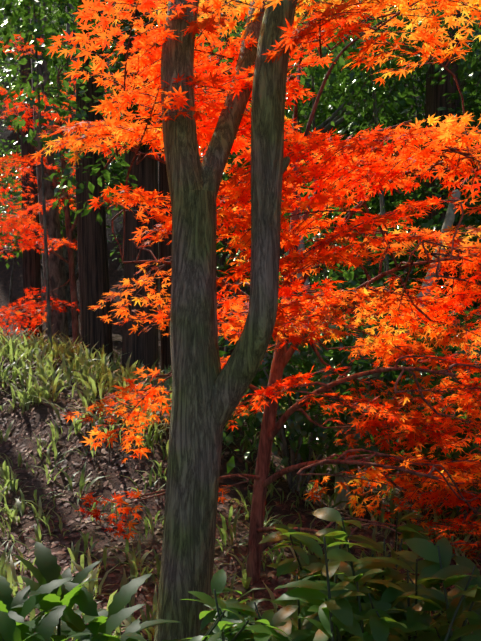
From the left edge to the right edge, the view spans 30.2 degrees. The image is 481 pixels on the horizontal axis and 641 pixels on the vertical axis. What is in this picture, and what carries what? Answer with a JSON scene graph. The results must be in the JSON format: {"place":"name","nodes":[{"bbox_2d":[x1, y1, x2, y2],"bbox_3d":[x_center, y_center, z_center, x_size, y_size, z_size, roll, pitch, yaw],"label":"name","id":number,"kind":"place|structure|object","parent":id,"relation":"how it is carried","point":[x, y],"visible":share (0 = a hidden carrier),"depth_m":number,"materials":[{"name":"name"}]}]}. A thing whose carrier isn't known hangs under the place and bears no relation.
{"place":"outdoors","nodes":[
{"label":"outdoors","id":0,"kind":"place"},
{"bbox_2d":[0,0,480,640],"bbox_3d":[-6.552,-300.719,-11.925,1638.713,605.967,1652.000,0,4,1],"label":"terrain","id":1,"kind":"structure","parent":0,"point":[42,410],"depth_m":7.29,"materials":[{"name":"brown soil"}]},
{"bbox_2d":[0,7,157,352],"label":"maple","id":2,"kind":"object","parent":1,"relation":"on","point":[34,241],"depth_m":11.88,"materials":[{"name":"plant"}]},
{"bbox_2d":[0,541,185,640],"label":"aucuba leaves","id":3,"kind":"object","parent":1,"relation":"on","point":[54,595],"visible":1,"depth_m":2.75,"materials":[{"name":"green plant"}]},
{"bbox_2d":[154,0,296,640],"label":"tree","id":4,"kind":"object","parent":1,"relation":"on","point":[208,393],"visible":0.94,"depth_m":4.34,"materials":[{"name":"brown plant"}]},
{"bbox_2d":[19,0,460,414],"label":"tree trunks","id":5,"kind":"object","parent":1,"relation":"on","point":[150,174],"visible":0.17,"depth_m":10.27,"materials":[{"name":"brown plant"}]},
{"bbox_2d":[0,0,480,531],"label":"foliage","id":6,"kind":"object","parent":1,"relation":"on","point":[340,82],"depth_m":9.43,"materials":[{"name":"plant"}]},
{"bbox_2d":[0,323,480,640],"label":"grass tufts","id":7,"kind":"object","parent":1,"relation":"on","point":[81,365],"visible":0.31,"depth_m":7.36,"materials":[{"name":"green plant"}]},
{"bbox_2d":[0,350,480,637],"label":"litter","id":8,"kind":"object","parent":1,"relation":"on","point":[123,557],"visible":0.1,"depth_m":7.02,"materials":[{"name":"brown plant"}]},
{"bbox_2d":[2,507,480,640],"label":"shrub","id":9,"kind":"object","parent":1,"relation":"on","point":[399,620],"depth_m":2.88,"materials":[{"name":"green plant"}]},
{"bbox_2d":[30,0,480,582],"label":"maple","id":10,"kind":"object","parent":1,"relation":"on","point":[380,166],"depth_m":5.02,"materials":[{"name":"orange plant"}]},
{"bbox_2d":[296,189,460,508],"bbox_3d":[1.208,1.074,7.885,1.488,4.803,1.279,0,4,1],"label":"pale tree","id":11,"kind":"object","parent":1,"relation":"on","point":[449,222],"visible":0.17,"depth_m":7.52,"materials":[{"name":"brown plant"}]}
]}

